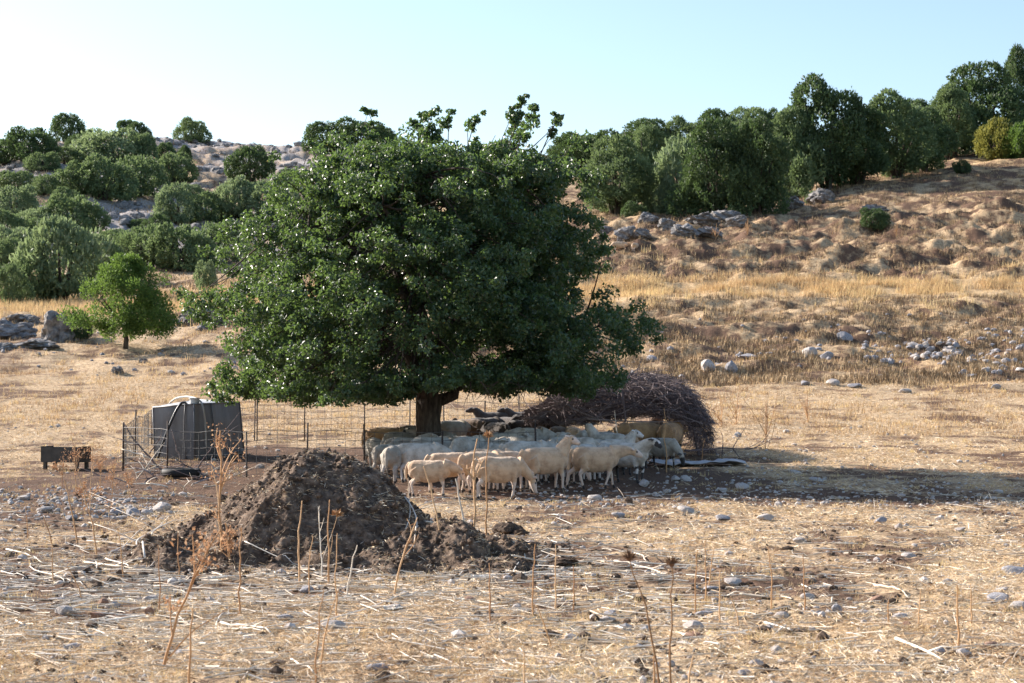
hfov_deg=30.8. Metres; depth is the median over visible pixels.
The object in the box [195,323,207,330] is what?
boulder
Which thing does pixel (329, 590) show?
fallen cane
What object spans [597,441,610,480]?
sheep
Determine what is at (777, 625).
fallen cane
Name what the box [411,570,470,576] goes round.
fallen cane
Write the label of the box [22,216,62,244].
hill shrub
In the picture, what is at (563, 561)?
clod
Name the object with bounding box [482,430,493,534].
dry stalk
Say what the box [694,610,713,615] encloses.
stone
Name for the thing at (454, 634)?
pebbles
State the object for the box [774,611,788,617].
stone
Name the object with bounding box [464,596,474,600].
stone
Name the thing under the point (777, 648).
stone
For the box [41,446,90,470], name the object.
feed trough
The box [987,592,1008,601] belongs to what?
stone
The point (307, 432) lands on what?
wire fence
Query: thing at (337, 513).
dry stalk
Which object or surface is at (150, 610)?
stone
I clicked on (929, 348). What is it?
stone
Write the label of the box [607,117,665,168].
evergreen tree
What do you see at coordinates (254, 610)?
fallen cane
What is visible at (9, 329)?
boulder
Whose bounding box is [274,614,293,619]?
stone
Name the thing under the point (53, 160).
hill shrub
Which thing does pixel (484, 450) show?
sheep
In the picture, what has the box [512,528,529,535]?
clod
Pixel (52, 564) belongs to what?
dry stalk
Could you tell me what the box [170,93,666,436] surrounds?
pear tree
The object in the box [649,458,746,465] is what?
plastic sheet
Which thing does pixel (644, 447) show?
sheep
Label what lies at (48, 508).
stone
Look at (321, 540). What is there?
dry stalk
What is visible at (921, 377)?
scrub
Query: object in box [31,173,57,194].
hill shrub
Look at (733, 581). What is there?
stone
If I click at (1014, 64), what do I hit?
evergreen tree
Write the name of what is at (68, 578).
fallen cane
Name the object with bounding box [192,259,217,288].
hill shrub
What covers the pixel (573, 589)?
dry stalk
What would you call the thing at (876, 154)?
evergreen tree
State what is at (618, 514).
stone
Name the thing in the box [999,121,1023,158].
yellow green shrub
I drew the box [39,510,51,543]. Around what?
dry stalk
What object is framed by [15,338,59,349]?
boulder
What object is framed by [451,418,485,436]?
sheep
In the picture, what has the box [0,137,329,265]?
hillside scree
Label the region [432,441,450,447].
sheep
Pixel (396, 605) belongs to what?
stone
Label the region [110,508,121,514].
stone
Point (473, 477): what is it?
dry stalk
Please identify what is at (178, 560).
dry stalk
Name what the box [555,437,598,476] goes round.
sheep
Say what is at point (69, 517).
stone
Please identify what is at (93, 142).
hill shrub
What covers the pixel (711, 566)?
dry stalk
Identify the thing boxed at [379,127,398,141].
hill shrub
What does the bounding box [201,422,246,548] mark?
dry rusty weed
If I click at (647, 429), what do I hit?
sheep
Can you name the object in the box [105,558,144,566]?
fallen cane
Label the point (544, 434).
sheep
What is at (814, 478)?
stone
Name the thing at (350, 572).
dry stalk
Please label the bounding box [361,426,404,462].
sheep
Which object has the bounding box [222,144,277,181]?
hill shrub
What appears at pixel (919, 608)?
dry stalk
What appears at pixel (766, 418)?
dry weed
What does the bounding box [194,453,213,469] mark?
fallen branch
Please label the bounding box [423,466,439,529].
dry stalk
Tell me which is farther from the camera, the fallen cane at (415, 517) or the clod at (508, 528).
the clod at (508, 528)
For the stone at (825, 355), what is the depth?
69.41 m
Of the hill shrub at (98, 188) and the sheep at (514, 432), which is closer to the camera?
the sheep at (514, 432)
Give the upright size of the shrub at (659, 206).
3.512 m
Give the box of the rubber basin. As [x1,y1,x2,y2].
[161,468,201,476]
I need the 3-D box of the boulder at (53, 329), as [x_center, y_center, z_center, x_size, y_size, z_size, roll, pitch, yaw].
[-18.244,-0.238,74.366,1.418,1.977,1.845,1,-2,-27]
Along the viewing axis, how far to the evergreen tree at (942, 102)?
159.03 m
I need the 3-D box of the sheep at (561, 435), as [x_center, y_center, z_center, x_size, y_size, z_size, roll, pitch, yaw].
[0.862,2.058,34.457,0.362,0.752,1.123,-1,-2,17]
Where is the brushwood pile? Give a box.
[517,359,721,454]
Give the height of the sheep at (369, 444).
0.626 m
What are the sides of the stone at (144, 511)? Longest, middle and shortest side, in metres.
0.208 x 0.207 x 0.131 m
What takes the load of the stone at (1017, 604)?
on the ground at (298, 155)
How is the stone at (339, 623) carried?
on the ground at (298, 155)
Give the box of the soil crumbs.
[0,490,1023,682]
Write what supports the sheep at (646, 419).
on the ground at (298, 155)
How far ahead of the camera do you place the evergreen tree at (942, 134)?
148.55 m
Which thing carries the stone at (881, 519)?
on the ground at (298, 155)
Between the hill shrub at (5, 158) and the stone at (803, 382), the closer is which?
the stone at (803, 382)
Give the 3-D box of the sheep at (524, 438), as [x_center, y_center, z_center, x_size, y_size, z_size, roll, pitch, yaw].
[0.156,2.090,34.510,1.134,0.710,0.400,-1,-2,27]
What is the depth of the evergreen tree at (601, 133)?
177.04 m
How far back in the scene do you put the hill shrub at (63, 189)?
156.68 m
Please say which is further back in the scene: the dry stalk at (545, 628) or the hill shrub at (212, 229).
the hill shrub at (212, 229)
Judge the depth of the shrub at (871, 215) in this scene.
116.34 m
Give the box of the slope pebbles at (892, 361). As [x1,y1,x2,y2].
[1,313,1023,380]
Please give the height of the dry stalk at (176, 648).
0.380 m
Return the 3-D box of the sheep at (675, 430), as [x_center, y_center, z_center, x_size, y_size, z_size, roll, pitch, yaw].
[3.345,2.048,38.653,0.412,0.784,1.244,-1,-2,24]
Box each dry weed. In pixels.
[705,392,737,426]
[711,224,719,238]
[716,387,751,424]
[740,218,750,234]
[740,390,785,448]
[798,395,811,421]
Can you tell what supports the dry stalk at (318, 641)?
on the ground at (298, 155)
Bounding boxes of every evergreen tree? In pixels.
[544,131,603,176]
[577,127,627,155]
[580,133,656,214]
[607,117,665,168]
[623,123,674,198]
[639,131,709,212]
[661,116,768,217]
[662,115,703,167]
[674,107,730,162]
[719,113,792,214]
[720,106,766,157]
[764,106,829,197]
[766,107,778,136]
[776,72,869,190]
[823,103,891,183]
[864,88,941,178]
[897,98,929,150]
[898,105,960,172]
[926,81,980,159]
[944,59,1023,154]
[999,43,1023,135]
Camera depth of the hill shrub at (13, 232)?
121.23 m
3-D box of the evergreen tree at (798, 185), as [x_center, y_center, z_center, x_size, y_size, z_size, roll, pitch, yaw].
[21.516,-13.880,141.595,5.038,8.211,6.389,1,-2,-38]
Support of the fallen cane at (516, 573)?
on the ground at (298, 155)
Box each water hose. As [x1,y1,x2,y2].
[157,401,187,459]
[169,396,206,447]
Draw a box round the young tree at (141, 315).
[56,252,183,348]
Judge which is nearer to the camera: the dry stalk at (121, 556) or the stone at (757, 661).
the stone at (757, 661)
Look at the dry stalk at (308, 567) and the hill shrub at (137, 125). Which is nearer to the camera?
the dry stalk at (308, 567)
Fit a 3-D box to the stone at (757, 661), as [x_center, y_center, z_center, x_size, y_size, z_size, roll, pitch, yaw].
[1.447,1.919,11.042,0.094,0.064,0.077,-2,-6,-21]
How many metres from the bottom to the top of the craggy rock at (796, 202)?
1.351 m
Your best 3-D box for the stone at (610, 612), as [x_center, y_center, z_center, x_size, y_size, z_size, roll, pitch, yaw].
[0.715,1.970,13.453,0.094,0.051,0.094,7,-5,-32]
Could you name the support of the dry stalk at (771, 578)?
on the ground at (298, 155)
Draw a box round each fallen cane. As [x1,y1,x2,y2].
[6,548,41,562]
[30,563,93,581]
[56,573,82,583]
[83,559,138,568]
[87,540,133,545]
[89,522,145,557]
[95,494,190,548]
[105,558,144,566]
[106,505,167,552]
[147,576,210,581]
[151,516,187,533]
[153,583,217,589]
[211,570,276,578]
[217,588,273,596]
[220,620,277,634]
[225,607,281,612]
[244,541,296,564]
[257,617,318,618]
[280,579,365,604]
[290,658,313,672]
[300,573,465,628]
[394,496,416,551]
[398,497,452,539]
[409,654,484,659]
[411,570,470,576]
[473,568,549,575]
[488,543,525,571]
[512,555,548,562]
[539,555,575,559]
[565,492,652,505]
[588,537,636,548]
[614,560,678,574]
[659,591,739,595]
[682,620,729,624]
[740,593,767,597]
[764,621,792,630]
[874,584,907,596]
[894,637,956,659]
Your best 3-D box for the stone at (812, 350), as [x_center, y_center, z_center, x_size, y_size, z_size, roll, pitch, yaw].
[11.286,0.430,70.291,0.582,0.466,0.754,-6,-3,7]
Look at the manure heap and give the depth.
17.76 m
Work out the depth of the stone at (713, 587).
15.27 m
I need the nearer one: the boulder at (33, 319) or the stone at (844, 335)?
the stone at (844, 335)
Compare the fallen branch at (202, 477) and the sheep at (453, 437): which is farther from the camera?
the sheep at (453, 437)
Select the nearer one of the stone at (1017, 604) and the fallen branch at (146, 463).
the stone at (1017, 604)
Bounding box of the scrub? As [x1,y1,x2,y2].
[1,135,1023,387]
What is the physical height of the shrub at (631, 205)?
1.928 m
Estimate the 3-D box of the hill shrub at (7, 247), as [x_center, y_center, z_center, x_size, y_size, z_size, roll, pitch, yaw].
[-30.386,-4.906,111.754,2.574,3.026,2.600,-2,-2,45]
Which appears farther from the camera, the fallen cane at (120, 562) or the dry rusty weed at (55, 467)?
the dry rusty weed at (55, 467)
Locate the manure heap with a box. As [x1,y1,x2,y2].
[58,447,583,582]
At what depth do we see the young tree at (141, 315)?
69.66 m
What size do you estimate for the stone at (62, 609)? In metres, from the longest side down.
0.132 x 0.131 x 0.082 m
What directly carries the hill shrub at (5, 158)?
on the ground at (298, 155)
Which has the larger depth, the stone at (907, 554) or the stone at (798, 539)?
the stone at (798, 539)
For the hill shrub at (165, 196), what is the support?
on the ground at (298, 155)
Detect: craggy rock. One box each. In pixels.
[600,225,614,234]
[614,225,635,241]
[632,228,652,239]
[637,212,659,223]
[657,218,675,230]
[671,223,699,238]
[684,211,719,226]
[697,226,722,238]
[711,210,740,222]
[725,215,746,226]
[781,195,804,208]
[805,188,834,204]
[859,204,888,211]
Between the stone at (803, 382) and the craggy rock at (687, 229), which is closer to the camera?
the stone at (803, 382)
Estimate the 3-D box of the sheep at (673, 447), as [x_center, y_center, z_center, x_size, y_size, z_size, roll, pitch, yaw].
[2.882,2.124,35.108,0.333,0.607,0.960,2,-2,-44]
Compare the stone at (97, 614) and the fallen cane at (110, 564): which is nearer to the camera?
the stone at (97, 614)
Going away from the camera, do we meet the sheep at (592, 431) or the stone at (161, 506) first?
the stone at (161, 506)
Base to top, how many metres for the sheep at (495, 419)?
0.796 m
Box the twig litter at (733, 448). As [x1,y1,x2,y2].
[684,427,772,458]
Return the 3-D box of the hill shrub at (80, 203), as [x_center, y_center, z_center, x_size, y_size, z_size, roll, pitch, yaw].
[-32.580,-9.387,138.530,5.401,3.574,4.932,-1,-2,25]
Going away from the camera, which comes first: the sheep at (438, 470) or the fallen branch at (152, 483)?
the sheep at (438, 470)
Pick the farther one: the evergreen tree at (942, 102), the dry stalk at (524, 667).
the evergreen tree at (942, 102)
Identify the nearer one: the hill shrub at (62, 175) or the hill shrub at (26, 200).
the hill shrub at (26, 200)
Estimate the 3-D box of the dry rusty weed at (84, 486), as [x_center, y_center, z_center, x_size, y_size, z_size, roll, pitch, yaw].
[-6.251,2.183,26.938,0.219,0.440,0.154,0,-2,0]
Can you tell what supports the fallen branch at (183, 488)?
on the ground at (298, 155)
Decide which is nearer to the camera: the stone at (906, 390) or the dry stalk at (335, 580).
the dry stalk at (335, 580)
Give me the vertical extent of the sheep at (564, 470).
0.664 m
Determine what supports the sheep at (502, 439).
on the ground at (298, 155)
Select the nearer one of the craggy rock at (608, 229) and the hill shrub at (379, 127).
the craggy rock at (608, 229)
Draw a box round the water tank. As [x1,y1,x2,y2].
[152,398,244,459]
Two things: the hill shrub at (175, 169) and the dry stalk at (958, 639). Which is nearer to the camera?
the dry stalk at (958, 639)
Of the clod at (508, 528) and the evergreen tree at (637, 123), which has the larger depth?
the evergreen tree at (637, 123)
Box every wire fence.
[122,421,536,476]
[124,401,255,464]
[256,394,537,440]
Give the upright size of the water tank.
1.312 m
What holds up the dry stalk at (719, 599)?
on the ground at (298, 155)
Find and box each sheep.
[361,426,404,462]
[362,437,380,469]
[371,439,404,475]
[380,433,438,472]
[380,444,406,483]
[382,432,414,439]
[395,441,453,482]
[397,425,443,430]
[402,427,456,436]
[404,459,465,496]
[410,436,451,443]
[424,452,484,492]
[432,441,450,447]
[441,419,470,435]
[445,436,472,438]
[449,435,485,452]
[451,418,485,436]
[457,450,506,493]
[465,407,508,417]
[465,448,513,489]
[470,456,536,499]
[471,416,501,421]
[477,421,510,434]
[479,442,523,477]
[480,427,528,441]
[485,437,509,444]
[493,451,534,491]
[495,435,539,441]
[497,407,524,416]
[498,440,555,481]
[500,414,521,423]
[504,427,556,440]
[507,420,533,428]
[517,435,580,492]
[519,441,557,480]
[537,448,590,484]
[547,432,570,441]
[547,441,565,479]
[549,425,566,432]
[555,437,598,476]
[565,426,581,434]
[566,445,642,489]
[568,442,596,483]
[575,429,587,437]
[580,423,625,470]
[596,429,643,475]
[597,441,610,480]
[608,421,660,456]
[608,438,661,483]
[610,242,627,250]
[631,243,638,251]
[636,413,663,422]
[645,438,685,469]
[656,422,688,458]
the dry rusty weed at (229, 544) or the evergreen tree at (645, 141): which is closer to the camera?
the dry rusty weed at (229, 544)
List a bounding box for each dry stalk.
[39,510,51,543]
[51,543,53,579]
[64,480,77,543]
[67,566,81,597]
[75,469,115,556]
[118,532,123,576]
[158,546,160,609]
[166,607,230,661]
[177,544,179,576]
[187,608,193,682]
[237,527,241,613]
[297,501,302,583]
[308,536,312,593]
[310,588,338,667]
[314,589,323,681]
[318,506,331,576]
[327,499,329,583]
[330,508,343,553]
[334,533,337,616]
[346,545,357,594]
[393,517,418,593]
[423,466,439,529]
[455,479,464,520]
[460,439,484,528]
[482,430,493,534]
[489,563,490,622]
[523,649,524,682]
[532,544,535,616]
[537,606,552,648]
[554,545,556,610]
[573,565,574,610]
[653,656,655,682]
[664,410,666,471]
[688,656,693,682]
[695,550,697,612]
[704,540,706,601]
[709,546,714,584]
[719,571,720,622]
[730,596,739,628]
[767,547,772,608]
[803,559,805,610]
[887,599,888,624]
[917,589,921,626]
[956,585,959,647]
[970,583,972,623]
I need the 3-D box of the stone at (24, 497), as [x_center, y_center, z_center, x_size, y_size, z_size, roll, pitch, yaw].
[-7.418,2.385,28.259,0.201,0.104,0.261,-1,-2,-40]
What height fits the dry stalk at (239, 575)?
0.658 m
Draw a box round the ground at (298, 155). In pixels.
[0,137,1023,682]
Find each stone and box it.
[16,495,30,499]
[36,506,52,511]
[55,605,72,614]
[63,643,81,649]
[65,514,77,519]
[90,612,105,618]
[96,509,108,515]
[98,598,108,603]
[105,602,120,608]
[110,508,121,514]
[126,508,141,516]
[141,509,153,514]
[142,595,158,599]
[144,607,154,613]
[152,502,171,511]
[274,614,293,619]
[299,585,313,592]
[320,620,345,629]
[367,663,387,670]
[389,604,400,609]
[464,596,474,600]
[587,495,601,499]
[600,616,615,622]
[604,610,615,615]
[611,512,624,517]
[639,479,648,486]
[647,355,656,361]
[671,475,679,480]
[677,505,694,513]
[680,475,691,480]
[683,620,703,630]
[685,631,701,635]
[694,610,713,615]
[701,359,715,371]
[704,586,718,589]
[715,514,729,519]
[724,577,741,585]
[725,360,737,372]
[735,483,750,488]
[737,669,749,675]
[738,353,754,358]
[749,659,763,667]
[756,513,773,519]
[771,645,781,653]
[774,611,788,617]
[793,537,806,542]
[800,593,814,598]
[801,380,809,384]
[802,347,817,356]
[809,477,821,480]
[820,351,833,358]
[826,379,839,385]
[831,604,841,610]
[837,331,852,341]
[847,383,861,387]
[869,595,882,602]
[874,516,886,523]
[892,612,907,618]
[898,389,911,392]
[901,552,915,557]
[920,353,927,357]
[926,346,933,351]
[934,647,948,654]
[953,342,959,347]
[954,527,965,531]
[956,648,971,656]
[981,641,996,647]
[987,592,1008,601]
[991,383,1000,388]
[993,587,1007,592]
[1001,565,1023,573]
[1008,601,1023,610]
[1015,367,1023,371]
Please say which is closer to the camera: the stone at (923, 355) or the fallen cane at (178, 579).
the fallen cane at (178, 579)
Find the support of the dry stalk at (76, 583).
on the ground at (298, 155)
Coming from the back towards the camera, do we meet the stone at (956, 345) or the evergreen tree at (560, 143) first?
the evergreen tree at (560, 143)
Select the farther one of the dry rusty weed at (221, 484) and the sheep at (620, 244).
the sheep at (620, 244)
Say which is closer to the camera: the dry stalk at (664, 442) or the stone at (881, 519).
the stone at (881, 519)
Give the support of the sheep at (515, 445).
on the ground at (298, 155)
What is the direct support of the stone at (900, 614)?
on the ground at (298, 155)
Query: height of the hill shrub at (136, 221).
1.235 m
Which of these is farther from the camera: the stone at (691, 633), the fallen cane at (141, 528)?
the fallen cane at (141, 528)
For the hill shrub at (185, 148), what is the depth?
213.46 m
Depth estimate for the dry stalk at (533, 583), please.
13.22 m
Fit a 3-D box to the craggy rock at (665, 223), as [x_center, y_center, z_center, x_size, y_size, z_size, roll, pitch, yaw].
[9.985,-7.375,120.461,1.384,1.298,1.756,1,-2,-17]
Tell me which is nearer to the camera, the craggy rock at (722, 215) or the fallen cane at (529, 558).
the fallen cane at (529, 558)
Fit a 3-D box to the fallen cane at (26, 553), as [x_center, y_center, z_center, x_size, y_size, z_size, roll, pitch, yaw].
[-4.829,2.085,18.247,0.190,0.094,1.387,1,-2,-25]
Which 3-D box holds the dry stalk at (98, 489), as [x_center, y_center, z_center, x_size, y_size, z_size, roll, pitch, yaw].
[-4.144,1.713,18.465,0.406,0.906,0.223,0,-2,0]
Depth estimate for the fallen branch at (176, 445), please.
34.45 m
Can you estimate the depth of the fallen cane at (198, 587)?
15.26 m
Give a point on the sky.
(256, 71)
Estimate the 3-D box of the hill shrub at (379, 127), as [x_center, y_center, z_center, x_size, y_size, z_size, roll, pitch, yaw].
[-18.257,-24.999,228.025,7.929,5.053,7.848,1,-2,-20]
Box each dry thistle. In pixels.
[621,549,659,682]
[663,555,678,682]
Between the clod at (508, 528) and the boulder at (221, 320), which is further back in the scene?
the boulder at (221, 320)
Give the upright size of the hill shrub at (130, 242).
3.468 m
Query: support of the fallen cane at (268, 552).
on the manure heap
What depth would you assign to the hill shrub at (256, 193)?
148.70 m
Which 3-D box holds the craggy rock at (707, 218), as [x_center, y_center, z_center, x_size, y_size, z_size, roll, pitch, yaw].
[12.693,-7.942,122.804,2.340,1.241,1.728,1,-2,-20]
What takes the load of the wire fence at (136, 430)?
on the ground at (298, 155)
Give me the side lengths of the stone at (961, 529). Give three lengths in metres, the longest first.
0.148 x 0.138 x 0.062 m
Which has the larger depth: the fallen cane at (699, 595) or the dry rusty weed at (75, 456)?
the dry rusty weed at (75, 456)
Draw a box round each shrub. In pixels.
[0,125,60,159]
[0,141,22,164]
[0,169,35,188]
[0,183,39,213]
[0,209,25,232]
[0,224,43,258]
[0,237,22,266]
[0,262,35,303]
[9,212,112,301]
[9,250,65,302]
[14,205,62,220]
[22,151,61,171]
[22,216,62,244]
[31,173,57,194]
[38,192,113,232]
[49,112,86,142]
[50,185,79,209]
[51,159,99,194]
[56,145,85,163]
[62,133,88,151]
[67,127,149,165]
[67,232,126,271]
[69,325,92,339]
[71,152,140,200]
[97,228,125,249]
[106,154,170,197]
[111,223,177,266]
[115,119,132,135]
[122,132,158,167]
[126,121,151,135]
[126,218,145,228]
[140,213,172,228]
[142,221,220,271]
[150,181,195,224]
[155,142,176,160]
[156,152,199,183]
[170,116,212,142]
[177,144,192,160]
[180,182,204,195]
[180,221,251,262]
[184,189,229,224]
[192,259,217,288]
[208,174,258,218]
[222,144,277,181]
[237,179,299,222]
[272,166,309,205]
[300,120,351,152]
[334,115,395,150]
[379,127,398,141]
[620,200,648,217]
[653,175,678,214]
[859,207,890,231]
[952,159,971,173]
[972,115,1016,160]
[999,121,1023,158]
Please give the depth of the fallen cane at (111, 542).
19.75 m
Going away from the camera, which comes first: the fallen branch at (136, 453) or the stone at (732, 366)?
the fallen branch at (136, 453)
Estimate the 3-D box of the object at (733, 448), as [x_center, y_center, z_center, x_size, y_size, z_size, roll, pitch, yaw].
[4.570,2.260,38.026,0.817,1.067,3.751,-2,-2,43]
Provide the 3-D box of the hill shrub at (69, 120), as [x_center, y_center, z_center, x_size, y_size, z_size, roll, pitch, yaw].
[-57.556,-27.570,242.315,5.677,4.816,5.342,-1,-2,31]
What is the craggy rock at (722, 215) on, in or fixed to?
on the ground at (298, 155)
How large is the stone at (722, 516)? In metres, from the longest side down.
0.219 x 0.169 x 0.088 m
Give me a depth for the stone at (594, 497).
27.65 m
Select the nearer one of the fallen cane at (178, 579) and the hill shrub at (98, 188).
the fallen cane at (178, 579)
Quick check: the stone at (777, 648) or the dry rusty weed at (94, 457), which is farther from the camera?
the dry rusty weed at (94, 457)
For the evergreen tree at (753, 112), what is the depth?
166.22 m
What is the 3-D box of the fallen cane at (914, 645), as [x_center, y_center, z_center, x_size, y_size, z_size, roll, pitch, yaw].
[2.595,1.893,11.528,0.161,0.057,0.911,0,-2,-6]
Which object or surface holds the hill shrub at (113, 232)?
on the ground at (298, 155)
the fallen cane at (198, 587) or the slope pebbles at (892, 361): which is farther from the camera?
the slope pebbles at (892, 361)
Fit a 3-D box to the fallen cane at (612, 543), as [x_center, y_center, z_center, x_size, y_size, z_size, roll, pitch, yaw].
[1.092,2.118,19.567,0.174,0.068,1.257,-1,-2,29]
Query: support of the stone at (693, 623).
on the ground at (298, 155)
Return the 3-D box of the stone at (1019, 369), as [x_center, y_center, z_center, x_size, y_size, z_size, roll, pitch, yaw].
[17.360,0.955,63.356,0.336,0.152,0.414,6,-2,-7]
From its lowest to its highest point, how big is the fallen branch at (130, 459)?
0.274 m
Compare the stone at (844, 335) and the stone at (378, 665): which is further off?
the stone at (844, 335)
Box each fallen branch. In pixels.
[78,467,129,483]
[107,423,161,469]
[109,452,147,463]
[122,446,148,458]
[123,461,160,479]
[127,477,167,487]
[131,442,164,480]
[132,451,170,473]
[135,462,167,482]
[149,428,163,453]
[164,472,192,491]
[169,456,206,476]
[170,430,181,460]
[173,469,234,484]
[184,470,235,487]
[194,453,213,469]
[197,412,239,467]
[216,465,258,483]
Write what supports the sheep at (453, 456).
on the ground at (298, 155)
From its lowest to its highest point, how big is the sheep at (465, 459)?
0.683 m
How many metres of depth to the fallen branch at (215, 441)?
33.93 m
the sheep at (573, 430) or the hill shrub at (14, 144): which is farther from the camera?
the hill shrub at (14, 144)
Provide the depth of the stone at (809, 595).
14.44 m
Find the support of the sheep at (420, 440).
on the ground at (298, 155)
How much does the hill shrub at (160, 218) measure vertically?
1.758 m
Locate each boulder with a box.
[0,319,37,339]
[0,342,18,350]
[1,313,31,323]
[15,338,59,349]
[24,315,39,323]
[41,310,75,342]
[111,365,122,373]
[139,358,148,363]
[177,308,199,325]
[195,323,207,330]
[199,306,223,322]
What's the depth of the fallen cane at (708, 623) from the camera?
12.73 m
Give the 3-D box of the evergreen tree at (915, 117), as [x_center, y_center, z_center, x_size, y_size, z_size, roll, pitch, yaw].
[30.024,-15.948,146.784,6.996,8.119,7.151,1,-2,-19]
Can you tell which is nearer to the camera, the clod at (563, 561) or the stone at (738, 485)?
the clod at (563, 561)
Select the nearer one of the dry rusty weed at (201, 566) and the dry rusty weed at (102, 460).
the dry rusty weed at (201, 566)
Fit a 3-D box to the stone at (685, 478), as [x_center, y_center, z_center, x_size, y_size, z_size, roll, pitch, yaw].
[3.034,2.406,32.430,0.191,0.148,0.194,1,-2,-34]
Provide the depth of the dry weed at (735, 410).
48.65 m
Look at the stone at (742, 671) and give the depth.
10.72 m
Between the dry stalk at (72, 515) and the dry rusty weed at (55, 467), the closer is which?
the dry stalk at (72, 515)
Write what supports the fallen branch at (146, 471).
on the ground at (298, 155)
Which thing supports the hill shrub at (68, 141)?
on the ground at (298, 155)
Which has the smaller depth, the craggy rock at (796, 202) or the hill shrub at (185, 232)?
the hill shrub at (185, 232)
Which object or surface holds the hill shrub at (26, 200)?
on the ground at (298, 155)
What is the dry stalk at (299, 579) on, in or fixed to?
on the ground at (298, 155)
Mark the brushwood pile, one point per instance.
(648, 394)
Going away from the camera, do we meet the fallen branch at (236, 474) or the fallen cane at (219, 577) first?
the fallen cane at (219, 577)
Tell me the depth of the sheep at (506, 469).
28.54 m
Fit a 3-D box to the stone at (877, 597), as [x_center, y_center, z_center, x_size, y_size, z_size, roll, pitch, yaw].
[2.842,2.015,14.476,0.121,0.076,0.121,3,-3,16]
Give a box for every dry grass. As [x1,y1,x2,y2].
[0,162,1023,437]
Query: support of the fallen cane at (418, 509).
on the manure heap
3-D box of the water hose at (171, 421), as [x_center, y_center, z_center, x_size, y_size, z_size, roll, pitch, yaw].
[-6.868,1.818,37.996,0.303,1.188,0.803,-2,-2,44]
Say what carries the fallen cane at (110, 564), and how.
on the ground at (298, 155)
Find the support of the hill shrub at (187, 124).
on the ground at (298, 155)
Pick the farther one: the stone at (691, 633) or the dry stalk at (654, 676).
the stone at (691, 633)
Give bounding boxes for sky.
[0,0,1023,154]
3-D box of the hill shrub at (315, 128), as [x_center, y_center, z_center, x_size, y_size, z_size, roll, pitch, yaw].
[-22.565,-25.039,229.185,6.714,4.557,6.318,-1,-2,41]
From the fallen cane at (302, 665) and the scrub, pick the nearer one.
the fallen cane at (302, 665)
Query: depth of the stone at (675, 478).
32.30 m
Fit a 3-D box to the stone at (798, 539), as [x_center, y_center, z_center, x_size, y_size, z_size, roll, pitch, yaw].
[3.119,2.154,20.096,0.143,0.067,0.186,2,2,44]
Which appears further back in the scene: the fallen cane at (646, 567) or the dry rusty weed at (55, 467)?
the dry rusty weed at (55, 467)
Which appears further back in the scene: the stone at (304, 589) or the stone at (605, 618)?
the stone at (304, 589)
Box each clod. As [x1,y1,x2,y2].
[492,521,523,534]
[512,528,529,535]
[543,630,563,638]
[544,558,578,565]
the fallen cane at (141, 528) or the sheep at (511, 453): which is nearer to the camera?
the fallen cane at (141, 528)
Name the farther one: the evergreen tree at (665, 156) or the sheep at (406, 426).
the evergreen tree at (665, 156)
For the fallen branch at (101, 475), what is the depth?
30.86 m
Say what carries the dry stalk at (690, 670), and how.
on the ground at (298, 155)
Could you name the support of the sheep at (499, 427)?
on the ground at (298, 155)
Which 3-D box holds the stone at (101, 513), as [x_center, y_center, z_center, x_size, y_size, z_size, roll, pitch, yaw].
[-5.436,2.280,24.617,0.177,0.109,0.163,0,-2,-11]
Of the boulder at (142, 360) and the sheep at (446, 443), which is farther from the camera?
the boulder at (142, 360)
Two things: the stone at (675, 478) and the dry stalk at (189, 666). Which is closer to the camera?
the dry stalk at (189, 666)
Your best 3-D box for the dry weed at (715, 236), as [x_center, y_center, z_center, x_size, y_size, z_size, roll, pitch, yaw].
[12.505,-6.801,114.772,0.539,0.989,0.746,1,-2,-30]
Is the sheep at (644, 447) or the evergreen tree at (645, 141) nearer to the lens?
the sheep at (644, 447)
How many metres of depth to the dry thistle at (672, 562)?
9.91 m
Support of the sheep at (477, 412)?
on the ground at (298, 155)
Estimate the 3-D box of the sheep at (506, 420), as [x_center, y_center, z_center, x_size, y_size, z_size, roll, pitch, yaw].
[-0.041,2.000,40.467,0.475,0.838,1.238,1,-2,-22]
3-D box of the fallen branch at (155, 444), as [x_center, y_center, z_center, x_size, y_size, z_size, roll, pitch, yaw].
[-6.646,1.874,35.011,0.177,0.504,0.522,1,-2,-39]
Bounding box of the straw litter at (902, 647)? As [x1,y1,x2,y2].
[0,375,1023,682]
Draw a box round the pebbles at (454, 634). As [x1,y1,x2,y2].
[0,424,1023,682]
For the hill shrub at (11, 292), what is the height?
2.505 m
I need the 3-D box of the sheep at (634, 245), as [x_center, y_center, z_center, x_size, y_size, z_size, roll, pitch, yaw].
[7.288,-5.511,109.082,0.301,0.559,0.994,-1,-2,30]
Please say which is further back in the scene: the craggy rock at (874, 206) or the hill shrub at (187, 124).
the hill shrub at (187, 124)
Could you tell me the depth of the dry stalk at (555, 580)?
13.70 m
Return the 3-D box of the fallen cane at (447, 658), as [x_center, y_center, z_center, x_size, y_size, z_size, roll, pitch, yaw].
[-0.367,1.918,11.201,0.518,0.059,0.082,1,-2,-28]
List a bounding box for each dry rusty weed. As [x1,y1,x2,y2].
[51,451,69,494]
[62,419,90,481]
[73,477,88,504]
[81,433,104,490]
[91,443,109,488]
[105,452,120,495]
[123,467,136,497]
[159,525,229,667]
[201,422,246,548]
[214,522,240,558]
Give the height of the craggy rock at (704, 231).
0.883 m

